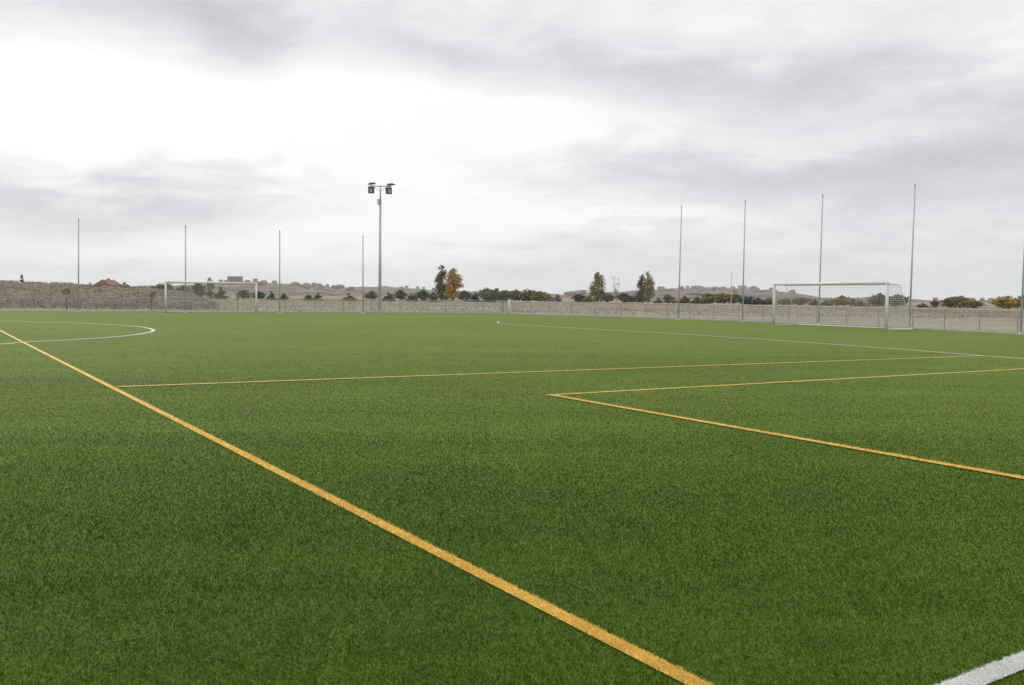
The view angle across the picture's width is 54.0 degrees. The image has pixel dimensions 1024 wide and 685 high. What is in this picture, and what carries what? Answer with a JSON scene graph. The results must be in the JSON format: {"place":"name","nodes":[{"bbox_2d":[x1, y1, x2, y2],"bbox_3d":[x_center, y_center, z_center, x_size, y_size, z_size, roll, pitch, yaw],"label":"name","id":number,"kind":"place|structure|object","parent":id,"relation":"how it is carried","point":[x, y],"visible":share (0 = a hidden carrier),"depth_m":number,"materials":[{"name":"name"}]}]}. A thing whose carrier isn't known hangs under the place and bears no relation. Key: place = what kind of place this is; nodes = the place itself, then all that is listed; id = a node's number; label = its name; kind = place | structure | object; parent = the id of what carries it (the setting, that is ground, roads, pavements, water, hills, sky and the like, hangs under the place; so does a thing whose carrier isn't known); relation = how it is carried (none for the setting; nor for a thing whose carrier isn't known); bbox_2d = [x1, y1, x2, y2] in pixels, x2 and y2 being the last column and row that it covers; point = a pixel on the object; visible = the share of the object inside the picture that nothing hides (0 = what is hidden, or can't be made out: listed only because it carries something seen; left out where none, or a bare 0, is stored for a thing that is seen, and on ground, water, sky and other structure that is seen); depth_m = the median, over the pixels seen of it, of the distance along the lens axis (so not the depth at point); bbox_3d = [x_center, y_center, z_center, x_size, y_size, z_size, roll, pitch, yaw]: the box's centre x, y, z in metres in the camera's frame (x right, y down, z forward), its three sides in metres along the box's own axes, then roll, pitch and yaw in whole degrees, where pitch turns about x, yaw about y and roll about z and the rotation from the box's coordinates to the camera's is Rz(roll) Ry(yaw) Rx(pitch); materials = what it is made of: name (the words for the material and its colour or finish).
{"place":"outdoors","nodes":[
{"label":"outdoors","id":0,"kind":"place"},
{"bbox_2d":[0,280,216,310],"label":"embankment","id":1,"kind":"structure","parent":0,"point":[22,292],"depth_m":132.12,"materials":[{"name":"grey stone"}]},
{"bbox_2d":[0,280,219,309],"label":"scrub","id":2,"kind":"object","parent":1,"relation":"on","point":[213,305],"visible":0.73,"depth_m":123.85,"materials":[{"name":"brown plant"}]},
{"bbox_2d":[0,295,1023,331],"bbox_3d":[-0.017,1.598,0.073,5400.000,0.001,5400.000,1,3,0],"label":"ground","id":3,"kind":"structure","parent":0,"point":[936,319],"depth_m":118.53,"materials":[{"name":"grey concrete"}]},
{"bbox_2d":[62,289,70,308],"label":"sapling","id":4,"kind":"object","parent":3,"relation":"on","point":[66,293],"visible":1,"depth_m":79.20,"materials":[{"name":"green plant"}]},
{"bbox_2d":[94,278,121,286],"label":"house","id":5,"kind":"structure","parent":3,"relation":"on","point":[108,282],"depth_m":327.04,"materials":[{"name":"pink brick"}]},
{"bbox_2d":[148,290,154,310],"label":"sapling","id":6,"kind":"object","parent":3,"relation":"on","point":[151,297],"visible":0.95,"depth_m":82.86,"materials":[{"name":"green plant"}]},
{"bbox_2d":[154,283,170,289],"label":"tree","id":7,"kind":"object","parent":3,"relation":"on","point":[160,285],"visible":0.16,"depth_m":231.52,"materials":[{"name":"green plant"}]},
{"bbox_2d":[174,285,192,292],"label":"tree","id":8,"kind":"object","parent":3,"relation":"on","point":[183,288],"visible":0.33,"depth_m":259.03,"materials":[{"name":"green plant"}]},
{"bbox_2d":[188,281,205,295],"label":"tree","id":9,"kind":"object","parent":3,"relation":"on","point":[200,287],"visible":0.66,"depth_m":261.19,"materials":[{"name":"green plant"}]},
{"bbox_2d":[203,277,214,297],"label":"tree","id":10,"kind":"object","parent":3,"relation":"on","point":[209,286],"visible":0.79,"depth_m":261.34,"materials":[{"name":"green plant"}]},
{"bbox_2d":[213,287,230,297],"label":"shrub","id":11,"kind":"object","parent":3,"relation":"on","point":[219,295],"visible":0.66,"depth_m":261.23,"materials":[{"name":"green plant"}]},
{"bbox_2d":[237,289,251,299],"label":"tree","id":12,"kind":"object","parent":3,"relation":"on","point":[244,291],"visible":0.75,"depth_m":261.00,"materials":[{"name":"green plant"}]},
{"bbox_2d":[251,291,267,298],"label":"tree","id":13,"kind":"object","parent":3,"relation":"on","point":[260,295],"visible":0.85,"depth_m":261.31,"materials":[{"name":"green plant"}]},
{"bbox_2d":[264,291,277,299],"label":"shrub","id":14,"kind":"object","parent":3,"relation":"on","point":[271,296],"visible":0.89,"depth_m":261.58,"materials":[{"name":"green plant"}]},
{"bbox_2d":[277,293,288,299],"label":"shrub","id":15,"kind":"object","parent":3,"relation":"on","point":[283,297],"visible":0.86,"depth_m":261.36,"materials":[{"name":"green plant"}]},
{"bbox_2d":[313,293,321,298],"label":"shrub","id":16,"kind":"object","parent":3,"relation":"on","point":[317,295],"visible":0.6,"depth_m":261.39,"materials":[{"name":"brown plant"}]},
{"bbox_2d":[341,293,357,300],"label":"shrub","id":17,"kind":"object","parent":3,"relation":"on","point":[349,297],"visible":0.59,"depth_m":261.32,"materials":[{"name":"green plant"}]},
{"bbox_2d":[364,291,377,299],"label":"tree","id":18,"kind":"object","parent":3,"relation":"on","point":[369,295],"visible":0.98,"depth_m":298.75,"materials":[{"name":"green plant"}]},
{"bbox_2d":[368,182,394,311],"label":"floodlight mast","id":19,"kind":"object","parent":3,"relation":"on","point":[388,189],"visible":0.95,"depth_m":89.68,"materials":[{"name":"metal"}]},
{"bbox_2d":[382,292,397,300],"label":"shrub","id":20,"kind":"object","parent":3,"relation":"on","point":[388,297],"visible":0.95,"depth_m":259.47,"materials":[{"name":"green plant"}]},
{"bbox_2d":[393,289,408,300],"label":"tree","id":21,"kind":"object","parent":3,"relation":"on","point":[400,294],"visible":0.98,"depth_m":261.01,"materials":[{"name":"green plant"}]},
{"bbox_2d":[405,293,416,300],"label":"shrub","id":22,"kind":"object","parent":3,"relation":"on","point":[411,297],"visible":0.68,"depth_m":261.22,"materials":[{"name":"green plant"}]},
{"bbox_2d":[412,289,430,299],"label":"tree","id":23,"kind":"object","parent":3,"relation":"on","point":[421,294],"visible":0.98,"depth_m":258.79,"materials":[{"name":"green plant"}]},
{"bbox_2d":[428,292,440,301],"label":"shrub","id":24,"kind":"object","parent":3,"relation":"on","point":[434,296],"visible":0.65,"depth_m":257.63,"materials":[{"name":"green plant"}]},
{"bbox_2d":[432,265,447,299],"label":"poplar tree","id":25,"kind":"object","parent":3,"relation":"on","point":[440,286],"visible":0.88,"depth_m":298.74,"materials":[{"name":"green plant"}]},
{"bbox_2d":[441,268,463,299],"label":"poplar tree","id":26,"kind":"object","parent":3,"relation":"on","point":[453,284],"visible":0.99,"depth_m":294.42,"materials":[{"name":"yellow plant"}]},
{"bbox_2d":[455,290,472,301],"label":"tree","id":27,"kind":"object","parent":3,"relation":"on","point":[465,294],"visible":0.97,"depth_m":259.42,"materials":[{"name":"green plant"}]},
{"bbox_2d":[468,293,481,301],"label":"shrub","id":28,"kind":"object","parent":3,"relation":"on","point":[475,298],"visible":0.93,"depth_m":261.18,"materials":[{"name":"green plant"}]},
{"bbox_2d":[478,287,494,298],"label":"tree","id":29,"kind":"object","parent":3,"relation":"on","point":[483,293],"visible":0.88,"depth_m":328.10,"materials":[{"name":"green plant"}]},
{"bbox_2d":[481,295,499,301],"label":"shrub","id":30,"kind":"object","parent":3,"relation":"on","point":[491,298],"visible":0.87,"depth_m":257.04,"materials":[{"name":"green plant"}]},
{"bbox_2d":[488,288,502,297],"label":"tree","id":31,"kind":"object","parent":3,"relation":"on","point":[495,292],"visible":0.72,"depth_m":330.65,"materials":[{"name":"green plant"}]},
{"bbox_2d":[497,294,507,302],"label":"shrub","id":32,"kind":"object","parent":3,"relation":"on","point":[500,298],"visible":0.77,"depth_m":257.44,"materials":[{"name":"green plant"}]},
{"bbox_2d":[499,290,510,298],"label":"tree","id":33,"kind":"object","parent":3,"relation":"on","point":[505,291],"visible":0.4,"depth_m":328.62,"materials":[{"name":"green plant"}]},
{"bbox_2d":[0,311,1023,684],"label":"turf","id":34,"kind":"structure","parent":3,"relation":"on","point":[406,329],"depth_m":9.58,"materials":[{"name":"green plastic"}]},
{"bbox_2d":[77,219,79,311],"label":"tall pole","id":35,"kind":"object","parent":34,"relation":"on","point":[78,266],"visible":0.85,"depth_m":77.59,"materials":[{"name":"grey metal"}]},
{"bbox_2d":[4,321,154,343],"bbox_3d":[-21.302,-0.571,41.523,12.122,0.016,33.270,-1,3,-32],"label":"white circle line","id":36,"kind":"object","parent":34,"relation":"on","point":[153,330],"visible":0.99,"depth_m":37.40,"materials":[{"name":"white paint"}]},
{"bbox_2d":[183,225,187,312],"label":"tall pole","id":37,"kind":"object","parent":34,"relation":"on","point":[185,271],"visible":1,"depth_m":79.50,"materials":[{"name":"grey metal"}]},
{"bbox_2d":[165,281,256,312],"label":"football goal","id":38,"kind":"object","parent":34,"relation":"on","point":[202,296],"visible":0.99,"depth_m":80.99,"materials":[{"name":"white paint"}]},
{"bbox_2d":[0,310,493,313],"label":"kerb","id":39,"kind":"structure","parent":34,"relation":"on","point":[232,311],"depth_m":84.26,"materials":[{"name":"concrete"}]},
{"bbox_2d":[0,296,493,311],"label":"railing fence","id":40,"kind":"object","parent":39,"relation":"on","point":[118,307],"visible":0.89,"depth_m":83.66,"materials":[{"name":"metal"}]},
{"bbox_2d":[279,230,280,312],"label":"tall pole","id":41,"kind":"object","parent":34,"relation":"on","point":[279,271],"visible":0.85,"depth_m":82.26,"materials":[{"name":"grey metal"}]},
{"bbox_2d":[0,330,715,684],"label":"yellow pitch line","id":42,"kind":"object","parent":34,"relation":"on","point":[650,660],"visible":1,"depth_m":5.69,"materials":[{"name":"yellow paint"}]},
{"bbox_2d":[362,235,363,312],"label":"tall pole","id":43,"kind":"object","parent":34,"relation":"on","point":[362,277],"visible":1,"depth_m":84.76,"materials":[{"name":"grey metal"}]},
{"bbox_2d":[508,299,509,314],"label":"gatepost","id":44,"kind":"object","parent":34,"relation":"on","point":[508,306],"visible":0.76,"depth_m":84.21,"materials":[{"name":"white metal"}]},
{"bbox_2d":[117,355,985,386],"bbox_3d":[3.553,0.544,22.749,23.609,0.016,0.159,-1,3,-31],"label":"yellow pitch line","id":45,"kind":"object","parent":34,"relation":"on","point":[504,372],"visible":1,"depth_m":20.24,"materials":[{"name":"yellow paint"}]},
{"bbox_2d":[676,206,681,319],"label":"tall pole","id":46,"kind":"object","parent":34,"relation":"on","point":[679,266],"visible":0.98,"depth_m":71.95,"materials":[{"name":"grey metal"}]},
{"bbox_2d":[739,199,745,321],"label":"tall pole","id":47,"kind":"object","parent":34,"relation":"on","point":[743,264],"visible":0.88,"depth_m":67.67,"materials":[{"name":"grey metal"}]},
{"bbox_2d":[494,312,1023,333],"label":"kerb","id":48,"kind":"structure","parent":34,"relation":"on","point":[982,331],"depth_m":64.91,"materials":[{"name":"concrete"}]},
{"bbox_2d":[496,301,1023,331],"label":"railing fence","id":49,"kind":"object","parent":48,"relation":"on","point":[912,319],"visible":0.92,"depth_m":63.78,"materials":[{"name":"metal"}]},
{"bbox_2d":[510,324,1023,358],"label":"white pitch line","id":50,"kind":"object","parent":34,"relation":"on","point":[810,342],"visible":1,"depth_m":35.19,"materials":[{"name":"white paint"}]},
{"bbox_2d":[546,368,1023,394],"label":"yellow pitch line","id":51,"kind":"object","parent":34,"relation":"on","point":[768,382],"visible":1,"depth_m":18.58,"materials":[{"name":"yellow paint"}]},
{"bbox_2d":[548,394,1023,478],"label":"yellow pitch line","id":52,"kind":"object","parent":34,"relation":"on","point":[914,458],"visible":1,"depth_m":10.92,"materials":[{"name":"yellow paint"}]},
{"bbox_2d":[817,194,822,324],"bbox_3d":[18.814,-5.039,61.347,0.340,7.970,0.340,1,3,0],"label":"tall pole","id":53,"kind":"object","parent":34,"relation":"on","point":[820,261],"visible":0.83,"depth_m":61.31,"materials":[{"name":"grey metal"}]},
{"bbox_2d":[772,282,912,329],"bbox_3d":[18.562,-2.122,57.063,2.002,2.541,9.025,-1,3,-26],"label":"football goal","id":54,"kind":"object","parent":34,"relation":"on","point":[887,289],"visible":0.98,"depth_m":56.76,"materials":[{"name":"white paint"}]},
{"bbox_2d":[906,184,915,328],"bbox_3d":[21.917,-4.701,55.124,0.340,7.932,0.340,1,3,0],"label":"tall pole","id":55,"kind":"object","parent":34,"relation":"on","point":[909,327],"visible":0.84,"depth_m":55.12,"materials":[{"name":"grey metal"}]},
{"bbox_2d":[936,650,1023,684],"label":"white pitch line","id":56,"kind":"object","parent":34,"relation":"on","point":[994,671],"visible":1,"depth_m":4.22,"materials":[{"name":"white paint"}]},
{"bbox_2d":[1018,251,1023,334],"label":"tall pole","id":57,"kind":"object","parent":34,"relation":"on","point":[1021,315],"visible":1,"depth_m":47.99,"materials":[{"name":"grey metal"}]},
{"bbox_2d":[504,289,526,300],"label":"tree","id":58,"kind":"object","parent":3,"relation":"on","point":[515,295],"visible":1,"depth_m":288.53,"materials":[{"name":"green plant"}]},
{"bbox_2d":[521,288,535,300],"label":"tree","id":59,"kind":"object","parent":3,"relation":"on","point":[527,296],"visible":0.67,"depth_m":290.59,"materials":[{"name":"green plant"}]},
{"bbox_2d":[529,291,547,301],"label":"tree","id":60,"kind":"object","parent":3,"relation":"on","point":[538,295],"visible":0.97,"depth_m":286.59,"materials":[{"name":"green plant"}]},
{"bbox_2d":[542,294,555,301],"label":"shrub","id":61,"kind":"object","parent":3,"relation":"on","point":[550,298],"visible":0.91,"depth_m":285.39,"materials":[{"name":"green plant"}]},
{"bbox_2d":[553,294,561,302],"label":"tree","id":62,"kind":"object","parent":3,"relation":"on","point":[557,299],"visible":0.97,"depth_m":279.54,"materials":[{"name":"green plant"}]},
{"bbox_2d":[569,293,586,301],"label":"tree","id":63,"kind":"object","parent":3,"relation":"on","point":[577,297],"visible":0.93,"depth_m":278.93,"materials":[{"name":"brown plant"}]},
{"bbox_2d":[579,295,594,301],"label":"shrub","id":64,"kind":"object","parent":3,"relation":"on","point":[588,298],"visible":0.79,"depth_m":275.34,"materials":[{"name":"green plant"}]},
{"bbox_2d":[587,272,605,301],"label":"poplar tree","id":65,"kind":"object","parent":3,"relation":"on","point":[598,291],"visible":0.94,"depth_m":298.95,"materials":[{"name":"green plant"}]},
{"bbox_2d":[598,293,614,302],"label":"tree","id":66,"kind":"object","parent":3,"relation":"on","point":[610,297],"visible":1,"depth_m":275.23,"materials":[{"name":"green plant"}]},
{"bbox_2d":[611,275,619,302],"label":"bare tree","id":67,"kind":"object","parent":3,"relation":"on","point":[615,289],"visible":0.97,"depth_m":299.63,"materials":[{"name":"grey plant"}]},
{"bbox_2d":[615,292,628,302],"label":"tree","id":68,"kind":"object","parent":3,"relation":"on","point":[621,297],"visible":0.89,"depth_m":288.67,"materials":[{"name":"brown plant"}]},
{"bbox_2d":[626,294,641,302],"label":"tree","id":69,"kind":"object","parent":3,"relation":"on","point":[632,299],"visible":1,"depth_m":275.03,"materials":[{"name":"green plant"}]},
{"bbox_2d":[634,274,646,302],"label":"poplar tree","id":70,"kind":"object","parent":3,"relation":"on","point":[640,285],"visible":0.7,"depth_m":301.10,"materials":[{"name":"green plant"}]},
{"bbox_2d":[641,270,656,302],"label":"poplar tree","id":71,"kind":"object","parent":3,"relation":"on","point":[648,290],"visible":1,"depth_m":296.09,"materials":[{"name":"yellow plant"}]},
{"bbox_2d":[652,297,662,302],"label":"shrub","id":72,"kind":"object","parent":3,"relation":"on","point":[658,301],"visible":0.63,"depth_m":259.61,"materials":[{"name":"green plant"}]},
{"bbox_2d":[661,294,676,303],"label":"tree","id":73,"kind":"object","parent":3,"relation":"on","point":[668,298],"visible":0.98,"depth_m":268.95,"materials":[{"name":"green plant"}]},
{"bbox_2d":[671,296,692,303],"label":"shrub","id":74,"kind":"object","parent":3,"relation":"on","point":[684,300],"visible":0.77,"depth_m":298.98,"materials":[{"name":"green plant"}]},
{"bbox_2d":[686,296,709,303],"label":"shrub","id":75,"kind":"object","parent":3,"relation":"on","point":[696,299],"visible":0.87,"depth_m":289.34,"materials":[{"name":"green plant"}]},
{"bbox_2d":[699,293,719,303],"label":"tree","id":76,"kind":"object","parent":3,"relation":"on","point":[709,298],"visible":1,"depth_m":278.91,"materials":[{"name":"green plant"}]},
{"bbox_2d":[715,293,731,303],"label":"tree","id":77,"kind":"object","parent":3,"relation":"on","point":[723,297],"visible":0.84,"depth_m":280.23,"materials":[{"name":"green plant"}]},
{"bbox_2d":[726,294,740,303],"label":"tree","id":78,"kind":"object","parent":3,"relation":"on","point":[735,297],"visible":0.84,"depth_m":279.03,"materials":[{"name":"green plant"}]},
{"bbox_2d":[737,296,757,303],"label":"tree","id":79,"kind":"object","parent":3,"relation":"on","point":[749,300],"visible":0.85,"depth_m":268.75,"materials":[{"name":"green plant"}]},
{"bbox_2d":[746,297,768,304],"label":"shrub","id":80,"kind":"object","parent":3,"relation":"on","point":[759,301],"visible":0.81,"depth_m":271.18,"materials":[{"name":"green plant"}]},
{"bbox_2d":[760,297,776,304],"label":"shrub","id":81,"kind":"object","parent":3,"relation":"on","point":[769,301],"visible":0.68,"depth_m":272.96,"materials":[{"name":"green plant"}]},
{"bbox_2d":[777,298,792,304],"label":"tree","id":82,"kind":"object","parent":3,"relation":"on","point":[788,300],"visible":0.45,"depth_m":272.64,"materials":[{"name":"green plant"}]},
{"bbox_2d":[786,298,812,304],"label":"tree","id":83,"kind":"object","parent":3,"relation":"on","point":[795,300],"visible":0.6,"depth_m":264.50,"materials":[{"name":"green plant"}]},
{"bbox_2d":[820,300,834,305],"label":"shrub","id":84,"kind":"object","parent":3,"relation":"on","point":[825,303],"visible":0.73,"depth_m":269.28,"materials":[{"name":"green plant"}]},
{"bbox_2d":[827,295,858,305],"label":"tree","id":85,"kind":"object","parent":3,"relation":"on","point":[845,301],"visible":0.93,"depth_m":248.90,"materials":[{"name":"green plant"}]},
{"bbox_2d":[849,300,874,306],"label":"shrub","id":86,"kind":"object","parent":3,"relation":"on","point":[860,304],"visible":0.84,"depth_m":244.72,"materials":[{"name":"green plant"}]},
{"bbox_2d":[864,293,891,305],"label":"tree","id":87,"kind":"object","parent":3,"relation":"on","point":[876,298],"visible":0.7,"depth_m":248.61,"materials":[{"name":"green plant"}]},
{"bbox_2d":[889,294,909,305],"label":"tree","id":88,"kind":"object","parent":3,"relation":"on","point":[901,298],"visible":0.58,"depth_m":250.90,"materials":[{"name":"green plant"}]},
{"bbox_2d":[916,303,927,307],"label":"shrub","id":89,"kind":"object","parent":3,"relation":"on","point":[922,305],"visible":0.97,"depth_m":229.43,"materials":[{"name":"brown plant"}]},
{"bbox_2d":[930,300,940,307],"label":"tree","id":90,"kind":"object","parent":3,"relation":"on","point":[933,303],"visible":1,"depth_m":227.42,"materials":[{"name":"green plant"}]},
{"bbox_2d":[939,297,952,306],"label":"tree","id":91,"kind":"object","parent":3,"relation":"on","point":[944,302],"visible":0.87,"depth_m":225.45,"materials":[{"name":"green plant"}]},
{"bbox_2d":[943,295,975,307],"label":"tree","id":92,"kind":"object","parent":3,"relation":"on","point":[959,301],"visible":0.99,"depth_m":222.71,"materials":[{"name":"green plant"}]},
{"bbox_2d":[968,300,987,307],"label":"tree","id":93,"kind":"object","parent":3,"relation":"on","point":[977,304],"visible":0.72,"depth_m":224.82,"materials":[{"name":"green plant"}]},
{"bbox_2d":[987,296,1023,308],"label":"tree","id":94,"kind":"object","parent":3,"relation":"on","point":[1008,302],"visible":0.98,"depth_m":219.12,"materials":[{"name":"yellow plant"}]},
{"bbox_2d":[0,0,1023,299],"label":"sky","id":95,"kind":"structure","parent":0,"point":[548,146],"materials":[{"name":"white"}]},
{"bbox_2d":[129,281,992,302],"bbox_3d":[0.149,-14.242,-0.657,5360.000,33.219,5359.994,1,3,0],"label":"hills","id":96,"kind":"structure","parent":0,"point":[690,293],"depth_m":1424.03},
{"bbox_2d":[227,276,242,281],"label":"apartment block","id":97,"kind":"structure","parent":96,"relation":"on","point":[235,278],"depth_m":1889.73,"materials":[{"name":"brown concrete"}]}
]}

